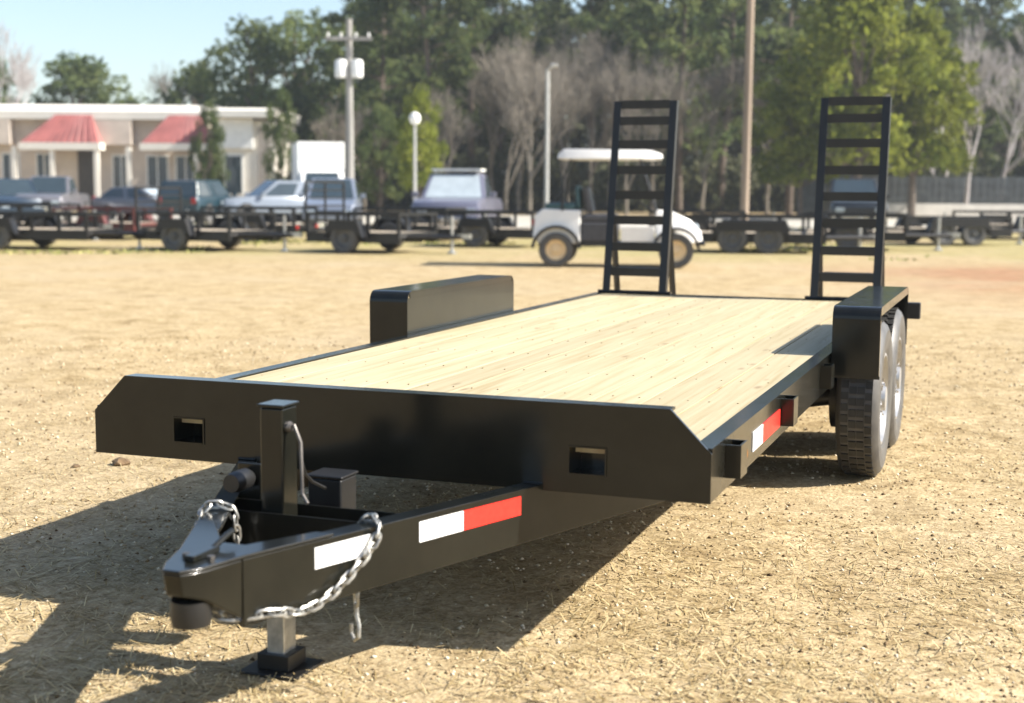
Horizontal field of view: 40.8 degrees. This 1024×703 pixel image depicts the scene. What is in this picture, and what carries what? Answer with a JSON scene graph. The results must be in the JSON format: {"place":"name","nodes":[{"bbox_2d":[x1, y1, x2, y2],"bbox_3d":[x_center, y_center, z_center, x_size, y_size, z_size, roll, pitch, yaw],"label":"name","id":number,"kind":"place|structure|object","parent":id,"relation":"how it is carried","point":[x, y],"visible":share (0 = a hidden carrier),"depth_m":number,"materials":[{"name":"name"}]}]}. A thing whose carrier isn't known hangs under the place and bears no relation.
{"place":"outdoors","nodes":[
{"label":"outdoors","id":0,"kind":"place"},
{"bbox_2d":[210,108,299,196],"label":"annex building","id":1,"kind":"structure","parent":0,"point":[245,145],"depth_m":81.16,"materials":[{"name":"white paint"}]},
{"bbox_2d":[224,154,243,195],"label":"window","id":2,"kind":"structure","parent":1,"relation":"in","point":[234,162],"depth_m":81.28,"materials":[{"name":"grey glass"}]},
{"bbox_2d":[257,127,269,185],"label":"building column","id":3,"kind":"structure","parent":1,"relation":"in","point":[261,143],"depth_m":81.14,"materials":[{"name":"beige paint"}]},
{"bbox_2d":[298,178,365,231],"bbox_3d":[-5.942,-4.881,45.742,2.200,1.739,4.490,0,7,-4],"label":"minivan","id":4,"kind":"object","parent":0,"point":[353,196],"visible":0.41,"depth_m":44.97,"materials":[{"name":"blue metal"}]},
{"bbox_2d":[0,214,1015,230],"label":"road","id":5,"kind":"structure","parent":0,"point":[523,221],"depth_m":62.92,"materials":[{"name":"grey asphalt"}]},
{"bbox_2d":[0,179,44,211],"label":"suv","id":6,"kind":"object","parent":5,"relation":"on","point":[10,189],"visible":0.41,"depth_m":55.80,"materials":[{"name":"blue paint"}]},
{"bbox_2d":[16,176,89,221],"bbox_3d":[-19.234,-6.409,57.654,2.400,1.858,5.590,0,7,-6],"label":"pickup truck","id":7,"kind":"object","parent":5,"relation":"on","point":[59,189],"visible":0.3,"depth_m":56.72,"materials":[{"name":"silver metal"}]},
{"bbox_2d":[90,186,192,219],"bbox_3d":[-15.807,-6.422,59.667,4.790,1.460,2.200,3,7,20],"label":"sedan car","id":8,"kind":"object","parent":5,"relation":"on","point":[118,197],"visible":0.21,"depth_m":59.13,"materials":[{"name":"grey paint"}]},
{"bbox_2d":[155,180,236,222],"bbox_3d":[-12.755,-6.196,56.678,2.350,1.740,4.990,2,7,12],"label":"suv","id":9,"kind":"object","parent":5,"relation":"on","point":[197,195],"visible":0.41,"depth_m":54.53,"materials":[{"name":"teal paint"}]},
{"bbox_2d":[219,180,310,220],"bbox_3d":[-10.021,-6.294,57.664,4.990,1.740,2.300,-3,8,-30],"label":"hatchback car","id":10,"kind":"object","parent":5,"relation":"on","point":[274,193],"visible":0.28,"depth_m":56.90,"materials":[{"name":"blue paint"}]},
{"bbox_2d":[292,142,344,220],"bbox_3d":[-8.536,-7.504,60.877,2.040,3.420,6.190,-1,7,-12],"label":"box truck","id":11,"kind":"object","parent":5,"relation":"on","point":[310,160],"visible":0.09,"depth_m":59.53,"materials":[{"name":"white paint"}]},
{"bbox_2d":[409,112,419,200],"bbox_3d":[-4.194,-7.962,59.481,0.480,4.704,0.480,0,7,0],"label":"lamp post","id":12,"kind":"object","parent":5,"relation":"on","point":[414,118],"visible":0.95,"depth_m":59.29,"materials":[{"name":"metal"}]},
{"bbox_2d":[737,56,867,213],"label":"broadleaf tree","id":13,"kind":"object","parent":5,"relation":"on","point":[786,162],"visible":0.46,"depth_m":72.59,"materials":[{"name":"green plant"}]},
{"bbox_2d":[823,179,889,228],"bbox_3d":[12.272,-5.290,49.708,2.400,1.858,5.590,1,7,8],"label":"pickup truck","id":14,"kind":"object","parent":5,"relation":"on","point":[852,185],"visible":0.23,"depth_m":48.31,"materials":[{"name":"grey paint"}]},
{"bbox_2d":[764,0,955,178],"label":"broadleaf tree","id":15,"kind":"object","parent":5,"relation":"on","point":[874,18],"visible":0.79,"depth_m":69.58,"materials":[{"name":"green plant"}]},
{"bbox_2d":[844,0,984,215],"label":"broadleaf tree","id":16,"kind":"object","parent":5,"relation":"on","point":[943,151],"visible":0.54,"depth_m":73.17,"materials":[{"name":"green plant"}]},
{"bbox_2d":[0,209,1023,702],"bbox_3d":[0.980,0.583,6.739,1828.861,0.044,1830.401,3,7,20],"label":"ground","id":17,"kind":"structure","parent":0,"point":[58,299],"depth_m":5.86,"materials":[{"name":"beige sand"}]},
{"bbox_2d":[0,57,18,103],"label":"broadleaf tree","id":18,"kind":"object","parent":17,"relation":"on","point":[4,87],"visible":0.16,"depth_m":123.20,"materials":[{"name":"plant"}]},
{"bbox_2d":[0,18,43,103],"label":"bare tree","id":19,"kind":"object","parent":17,"relation":"on","point":[22,77],"visible":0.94,"depth_m":93.76,"materials":[{"name":"grey plant"}]},
{"bbox_2d":[0,203,111,239],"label":"utility trailer","id":20,"kind":"object","parent":17,"relation":"on","point":[23,218],"visible":0.26,"depth_m":35.92,"materials":[{"name":"black paint"}]},
{"bbox_2d":[0,211,145,249],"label":"utility trailer","id":21,"kind":"object","parent":17,"relation":"on","point":[43,228],"visible":0.99,"depth_m":30.16,"materials":[{"name":"black paint"}]},
{"bbox_2d":[2,49,149,104],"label":"broadleaf tree","id":22,"kind":"object","parent":17,"relation":"on","point":[80,76],"visible":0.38,"depth_m":114.69,"materials":[{"name":"green plant"}]},
{"bbox_2d":[47,207,172,239],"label":"utility trailer","id":23,"kind":"object","parent":17,"relation":"on","point":[129,220],"visible":0.27,"depth_m":36.54,"materials":[{"name":"black paint"}]},
{"bbox_2d":[0,104,223,210],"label":"shop building","id":24,"kind":"structure","parent":17,"relation":"on","point":[95,150],"depth_m":83.74,"materials":[{"name":"beige paint"}]},
{"bbox_2d":[1,152,20,178],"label":"window","id":25,"kind":"structure","parent":24,"relation":"in","point":[6,158],"depth_m":84.21,"materials":[{"name":"grey glass"}]},
{"bbox_2d":[35,153,49,175],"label":"window","id":26,"kind":"structure","parent":24,"relation":"in","point":[42,159],"depth_m":84.21,"materials":[{"name":"grey glass"}]},
{"bbox_2d":[77,150,94,206],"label":"door","id":27,"kind":"structure","parent":24,"relation":"in","point":[85,158],"depth_m":84.25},
{"bbox_2d":[112,155,126,187],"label":"window","id":28,"kind":"structure","parent":24,"relation":"in","point":[118,161],"depth_m":84.23,"materials":[{"name":"grey glass"}]},
{"bbox_2d":[146,155,168,186],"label":"window","id":29,"kind":"structure","parent":24,"relation":"in","point":[157,166],"depth_m":84.23,"materials":[{"name":"grey glass"}]},
{"bbox_2d":[175,155,193,179],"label":"window","id":30,"kind":"structure","parent":24,"relation":"in","point":[183,171],"depth_m":84.23,"materials":[{"name":"grey glass"}]},
{"bbox_2d":[112,457,130,465],"bbox_3d":[-1.911,0.542,6.722,0.090,0.055,0.096,3,7,20],"label":"dirt clod","id":31,"kind":"object","parent":17,"relation":"on","point":[121,460],"visible":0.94,"depth_m":6.70,"materials":[{"name":"beige soil"}]},
{"bbox_2d":[141,60,190,104],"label":"bare tree","id":32,"kind":"object","parent":17,"relation":"on","point":[162,83],"visible":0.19,"depth_m":117.07,"materials":[{"name":"grey plant"}]},
{"bbox_2d":[147,58,242,107],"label":"broadleaf tree","id":33,"kind":"object","parent":17,"relation":"on","point":[176,97],"visible":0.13,"depth_m":109.25,"materials":[{"name":"green plant"}]},
{"bbox_2d":[188,100,230,188],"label":"broadleaf tree","id":34,"kind":"object","parent":17,"relation":"on","point":[209,157],"visible":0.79,"depth_m":75.07,"materials":[{"name":"green plant"}]},
{"bbox_2d":[134,186,302,251],"bbox_3d":[-6.317,-2.955,30.630,3.830,1.400,2.254,3,7,24],"label":"utility trailer","id":35,"kind":"object","parent":17,"relation":"on","point":[178,234],"visible":1,"depth_m":30.12,"materials":[{"name":"black paint"}]},
{"bbox_2d":[186,206,317,241],"bbox_3d":[-7.304,-3.425,36.783,3.880,0.900,2.254,2,7,12],"label":"utility trailer","id":36,"kind":"object","parent":17,"relation":"on","point":[261,222],"visible":0.52,"depth_m":35.76,"materials":[{"name":"black paint"}]},
{"bbox_2d":[168,13,338,141],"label":"broadleaf tree","id":37,"kind":"object","parent":17,"relation":"on","point":[258,34],"visible":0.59,"depth_m":93.23,"materials":[{"name":"green plant"}]},
{"bbox_2d":[261,84,297,180],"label":"broadleaf tree","id":38,"kind":"object","parent":17,"relation":"on","point":[280,132],"visible":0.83,"depth_m":76.78,"materials":[{"name":"green plant"}]},
{"bbox_2d":[203,8,398,145],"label":"broadleaf tree","id":39,"kind":"object","parent":17,"relation":"on","point":[288,24],"visible":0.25,"depth_m":97.39,"materials":[{"name":"green plant"}]},
{"bbox_2d":[233,6,425,170],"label":"broadleaf tree","id":40,"kind":"object","parent":17,"relation":"on","point":[396,72],"visible":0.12,"depth_m":100.44,"materials":[{"name":"green plant"}]},
{"bbox_2d":[309,101,353,141],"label":"bare tree","id":41,"kind":"object","parent":17,"relation":"on","point":[317,130],"visible":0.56,"depth_m":81.58,"materials":[{"name":"grey plant"}]},
{"bbox_2d":[325,19,371,178],"bbox_3d":[-7.690,-10.966,65.083,2.200,9.335,0.603,0,7,0],"label":"utility pole","id":42,"kind":"object","parent":17,"relation":"on","point":[349,69],"visible":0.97,"depth_m":64.73,"materials":[{"name":"grey wood"}]},
{"bbox_2d":[305,0,413,115],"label":"pine tree","id":43,"kind":"object","parent":17,"relation":"on","point":[400,13],"visible":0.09,"depth_m":105.67,"materials":[{"name":"green plant"}]},
{"bbox_2d":[329,103,393,210],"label":"bare tree","id":44,"kind":"object","parent":17,"relation":"on","point":[357,126],"visible":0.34,"depth_m":84.10,"materials":[{"name":"grey plant"}]},
{"bbox_2d":[312,0,436,210],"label":"pine tree","id":45,"kind":"object","parent":17,"relation":"on","point":[391,41],"visible":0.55,"depth_m":89.60,"materials":[{"name":"green plant"}]},
{"bbox_2d":[354,101,409,211],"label":"tree","id":46,"kind":"object","parent":17,"relation":"on","point":[385,158],"visible":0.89,"depth_m":76.84,"materials":[{"name":"green plant"}]},
{"bbox_2d":[304,181,471,253],"bbox_3d":[-2.532,-2.937,30.026,3.630,1.550,2.254,3,7,24],"label":"utility trailer","id":47,"kind":"object","parent":17,"relation":"on","point":[347,235],"visible":1,"depth_m":29.58,"materials":[{"name":"black paint"}]},
{"bbox_2d":[353,207,487,241],"bbox_3d":[-2.144,-3.407,36.897,3.880,0.900,2.254,2,7,15],"label":"utility trailer","id":48,"kind":"object","parent":17,"relation":"on","point":[418,223],"visible":0.29,"depth_m":36.23,"materials":[{"name":"black paint"}]},
{"bbox_2d":[385,0,455,154],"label":"pine tree","id":49,"kind":"object","parent":17,"relation":"on","point":[432,52],"visible":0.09,"depth_m":109.32,"materials":[{"name":"green plant"}]},
{"bbox_2d":[392,84,449,197],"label":"tree","id":50,"kind":"object","parent":17,"relation":"on","point":[428,133],"visible":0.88,"depth_m":72.74,"materials":[{"name":"green plant"}]},
{"bbox_2d":[352,0,493,188],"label":"pine tree","id":51,"kind":"object","parent":17,"relation":"on","point":[458,74],"visible":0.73,"depth_m":86.00,"materials":[{"name":"green plant"}]},
{"bbox_2d":[411,83,483,172],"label":"bare tree","id":52,"kind":"object","parent":17,"relation":"on","point":[448,109],"visible":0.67,"depth_m":79.99,"materials":[{"name":"grey plant"}]},
{"bbox_2d":[400,0,509,164],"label":"pine tree","id":53,"kind":"object","parent":17,"relation":"on","point":[418,63],"visible":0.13,"depth_m":107.41,"materials":[{"name":"green plant"}]},
{"bbox_2d":[411,169,502,223],"bbox_3d":[-1.573,-4.401,40.761,2.450,1.990,5.590,1,7,6],"label":"pickup truck","id":54,"kind":"object","parent":17,"relation":"on","point":[470,191],"visible":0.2,"depth_m":39.77,"materials":[{"name":"purple paint"}]},
{"bbox_2d":[0,223,928,260],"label":"grass","id":55,"kind":"structure","parent":17,"relation":"on","point":[259,241],"depth_m":31.92,"materials":[{"name":"plant"}]},
{"bbox_2d":[429,210,539,247],"bbox_3d":[0.056,-3.010,33.731,3.880,0.870,2.254,2,7,14],"label":"utility trailer","id":56,"kind":"object","parent":17,"relation":"on","point":[495,230],"visible":0.89,"depth_m":32.91,"materials":[{"name":"black paint"}]},
{"bbox_2d":[434,0,540,168],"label":"pine tree","id":57,"kind":"object","parent":17,"relation":"on","point":[511,26],"visible":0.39,"depth_m":92.09,"materials":[{"name":"green plant"}]},
{"bbox_2d":[454,0,541,168],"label":"pine tree","id":58,"kind":"object","parent":17,"relation":"on","point":[504,5],"visible":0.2,"depth_m":112.23,"materials":[{"name":"green plant"}]},
{"bbox_2d":[455,40,545,191],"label":"bare tree","id":59,"kind":"object","parent":17,"relation":"on","point":[475,84],"visible":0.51,"depth_m":88.86,"materials":[{"name":"grey plant"}]},
{"bbox_2d":[95,96,920,681],"bbox_3d":[0.436,-0.410,6.498,2.666,2.006,7.358,3,7,20],"label":"equipment trailer","id":60,"kind":"object","parent":17,"relation":"on","point":[559,416],"visible":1,"depth_m":4.50,"materials":[{"name":"black paint"}]},
{"bbox_2d":[469,33,562,209],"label":"bare tree","id":61,"kind":"object","parent":17,"relation":"on","point":[520,171],"visible":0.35,"depth_m":85.45,"materials":[{"name":"grey plant"}]},
{"bbox_2d":[488,33,576,209],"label":"bare tree","id":62,"kind":"object","parent":17,"relation":"on","point":[507,187],"visible":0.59,"depth_m":80.51,"materials":[{"name":"grey plant"}]},
{"bbox_2d":[503,0,582,153],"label":"pine tree","id":63,"kind":"object","parent":17,"relation":"on","point":[552,26],"visible":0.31,"depth_m":109.00,"materials":[{"name":"green plant"}]},
{"bbox_2d":[495,48,596,215],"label":"bare tree","id":64,"kind":"object","parent":17,"relation":"on","point":[524,90],"visible":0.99,"depth_m":76.75,"materials":[{"name":"grey plant"}]},
{"bbox_2d":[504,19,593,208],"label":"bare tree","id":65,"kind":"object","parent":17,"relation":"on","point":[537,55],"visible":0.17,"depth_m":91.23,"materials":[{"name":"grey plant"}]},
{"bbox_2d":[545,63,557,208],"bbox_3d":[1.328,-6.817,46.133,0.268,5.583,0.963,-1,7,-12],"label":"light pole","id":66,"kind":"object","parent":17,"relation":"on","point":[547,139],"visible":0.89,"depth_m":46.43,"materials":[{"name":"metal"}]},
{"bbox_2d":[521,45,612,202],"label":"bare tree","id":67,"kind":"object","parent":17,"relation":"on","point":[565,162],"visible":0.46,"depth_m":83.31,"materials":[{"name":"grey plant"}]},
{"bbox_2d":[530,0,653,169],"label":"pine tree","id":68,"kind":"object","parent":17,"relation":"on","point":[586,22],"visible":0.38,"depth_m":94.66,"materials":[{"name":"green plant"}]},
{"bbox_2d":[543,24,654,196],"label":"bare tree","id":69,"kind":"object","parent":17,"relation":"on","point":[623,58],"visible":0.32,"depth_m":86.98,"materials":[{"name":"grey plant"}]},
{"bbox_2d":[567,42,651,213],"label":"bare tree","id":70,"kind":"object","parent":17,"relation":"on","point":[591,171],"visible":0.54,"depth_m":84.19,"materials":[{"name":"grey plant"}]},
{"bbox_2d":[529,149,704,268],"bbox_3d":[1.929,-2.608,25.053,3.150,2.100,1.540,1,7,6],"label":"golf cart","id":71,"kind":"object","parent":17,"relation":"on","point":[561,233],"visible":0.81,"depth_m":24.52,"materials":[{"name":"white plastic"}]},
{"bbox_2d":[212,0,1023,204],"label":"woods","id":72,"kind":"object","parent":17,"relation":"on","point":[580,140],"visible":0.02,"depth_m":120.76,"materials":[{"name":"green plant"}]},
{"bbox_2d":[588,52,667,215],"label":"bare tree","id":73,"kind":"object","parent":17,"relation":"on","point":[627,81],"visible":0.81,"depth_m":77.74,"materials":[{"name":"grey plant"}]},
{"bbox_2d":[596,0,679,176],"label":"pine tree","id":74,"kind":"object","parent":17,"relation":"on","point":[641,42],"visible":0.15,"depth_m":105.03,"materials":[{"name":"green plant"}]},
{"bbox_2d":[607,0,696,164],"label":"pine tree","id":75,"kind":"object","parent":17,"relation":"on","point":[654,43],"visible":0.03,"depth_m":109.77,"materials":[{"name":"green plant"}]},
{"bbox_2d":[632,49,717,214],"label":"bare tree","id":76,"kind":"object","parent":17,"relation":"on","point":[675,91],"visible":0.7,"depth_m":79.88,"materials":[{"name":"grey plant"}]},
{"bbox_2d":[609,0,743,209],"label":"pine tree","id":77,"kind":"object","parent":17,"relation":"on","point":[665,24],"visible":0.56,"depth_m":88.49,"materials":[{"name":"green plant"}]},
{"bbox_2d":[344,150,1023,212],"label":"undergrowth","id":78,"kind":"object","parent":17,"relation":"on","point":[691,186],"visible":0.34,"depth_m":94.20,"materials":[{"name":"green plant"}]},
{"bbox_2d":[658,0,744,161],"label":"pine tree","id":79,"kind":"object","parent":17,"relation":"on","point":[737,59],"visible":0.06,"depth_m":107.73,"materials":[{"name":"green plant"}]},
{"bbox_2d":[677,50,744,213],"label":"bare tree","id":80,"kind":"object","parent":17,"relation":"on","point":[706,87],"visible":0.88,"depth_m":83.44,"materials":[{"name":"grey plant"}]},
{"bbox_2d":[649,210,790,230],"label":"utility trailer","id":81,"kind":"object","parent":17,"relation":"on","point":[706,224],"visible":0.23,"depth_m":37.40,"materials":[{"name":"black paint"}]},
{"bbox_2d":[673,0,780,209],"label":"pine tree","id":82,"kind":"object","parent":17,"relation":"on","point":[741,5],"visible":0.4,"depth_m":93.18,"materials":[{"name":"green plant"}]},
{"bbox_2d":[703,49,787,213],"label":"bare tree","id":83,"kind":"object","parent":17,"relation":"on","point":[758,100],"visible":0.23,"depth_m":84.02,"materials":[{"name":"grey plant"}]},
{"bbox_2d":[740,0,753,219],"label":"utility pole","id":84,"kind":"object","parent":17,"relation":"on","point":[745,177],"visible":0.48,"depth_m":45.29,"materials":[{"name":"brown wood"}]},
{"bbox_2d":[721,0,797,166],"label":"pine tree","id":85,"kind":"object","parent":17,"relation":"on","point":[752,148],"visible":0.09,"depth_m":109.31,"materials":[{"name":"green plant"}]},
{"bbox_2d":[686,213,874,253],"bbox_3d":[6.197,-2.687,31.368,4.380,0.850,2.254,2,7,12],"label":"utility trailer","id":86,"kind":"object","parent":17,"relation":"on","point":[732,235],"visible":0.96,"depth_m":30.51,"materials":[{"name":"black paint"}]},
{"bbox_2d":[725,0,840,213],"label":"pine tree","id":87,"kind":"object","parent":17,"relation":"on","point":[785,39],"visible":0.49,"depth_m":82.52,"materials":[{"name":"green plant"}]},
{"bbox_2d":[768,0,866,152],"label":"pine tree","id":88,"kind":"object","parent":17,"relation":"on","point":[786,15],"visible":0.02,"depth_m":103.29,"materials":[{"name":"green plant"}]},
{"bbox_2d":[809,0,892,130],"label":"pine tree","id":89,"kind":"object","parent":17,"relation":"on","point":[857,52],"visible":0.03,"depth_m":108.67,"materials":[{"name":"green plant"}]},
{"bbox_2d":[801,212,960,250],"bbox_3d":[8.900,-2.895,33.214,3.680,0.870,2.254,2,7,16],"label":"utility trailer","id":90,"kind":"object","parent":17,"relation":"on","point":[897,235],"visible":0.52,"depth_m":32.45,"materials":[{"name":"black paint"}]},
{"bbox_2d":[844,0,956,113],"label":"pine tree","id":91,"kind":"object","parent":17,"relation":"on","point":[908,4],"visible":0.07,"depth_m":106.19,"materials":[{"name":"green plant"}]},
{"bbox_2d":[802,175,1023,212],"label":"board fence","id":92,"kind":"object","parent":17,"relation":"on","point":[1004,188],"visible":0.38,"depth_m":80.43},
{"bbox_2d":[885,47,995,194],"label":"bare tree","id":93,"kind":"object","parent":17,"relation":"on","point":[946,172],"visible":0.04,"depth_m":92.00,"materials":[{"name":"grey plant"}]},
{"bbox_2d":[907,0,978,130],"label":"pine tree","id":94,"kind":"object","parent":17,"relation":"on","point":[952,16],"visible":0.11,"depth_m":112.79,"materials":[{"name":"green plant"}]},
{"bbox_2d":[885,215,1023,245],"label":"utility trailer","id":95,"kind":"object","parent":17,"relation":"on","point":[974,230],"visible":0.76,"depth_m":35.86,"materials":[{"name":"black paint"}]},
{"bbox_2d":[887,203,1023,218],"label":"concrete barrier","id":96,"kind":"object","parent":17,"relation":"on","point":[930,209],"visible":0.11,"depth_m":77.39,"materials":[{"name":"white concrete"}]},
{"bbox_2d":[951,16,1015,203],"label":"bare tree","id":97,"kind":"object","parent":17,"relation":"on","point":[966,59],"visible":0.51,"depth_m":77.85,"materials":[{"name":"grey plant"}]},
{"bbox_2d":[944,13,1023,175],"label":"bare tree","id":98,"kind":"object","parent":17,"relation":"on","point":[1012,39],"visible":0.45,"depth_m":95.74,"materials":[{"name":"grey plant"}]},
{"bbox_2d":[944,210,1023,238],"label":"utility trailer","id":99,"kind":"object","parent":17,"relation":"on","point":[999,223],"visible":0.41,"depth_m":40.90,"materials":[{"name":"black paint"}]},
{"bbox_2d":[950,0,1022,163],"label":"pine tree","id":100,"kind":"object","parent":17,"relation":"on","point":[989,22],"visible":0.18,"depth_m":114.97,"materials":[{"name":"green plant"}]},
{"bbox_2d":[970,24,1023,197],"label":"bare tree","id":101,"kind":"object","parent":17,"relation":"on","point":[994,100],"visible":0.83,"depth_m":84.70,"materials":[{"name":"grey plant"}]},
{"bbox_2d":[995,11,1023,108],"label":"pine tree","id":102,"kind":"object","parent":17,"relation":"on","point":[1004,32],"visible":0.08,"depth_m":112.42,"materials":[{"name":"green plant"}]},
{"bbox_2d":[0,0,1023,156],"label":"sky","id":103,"kind":"structure","parent":0,"point":[129,35],"materials":[{"name":"blue"}]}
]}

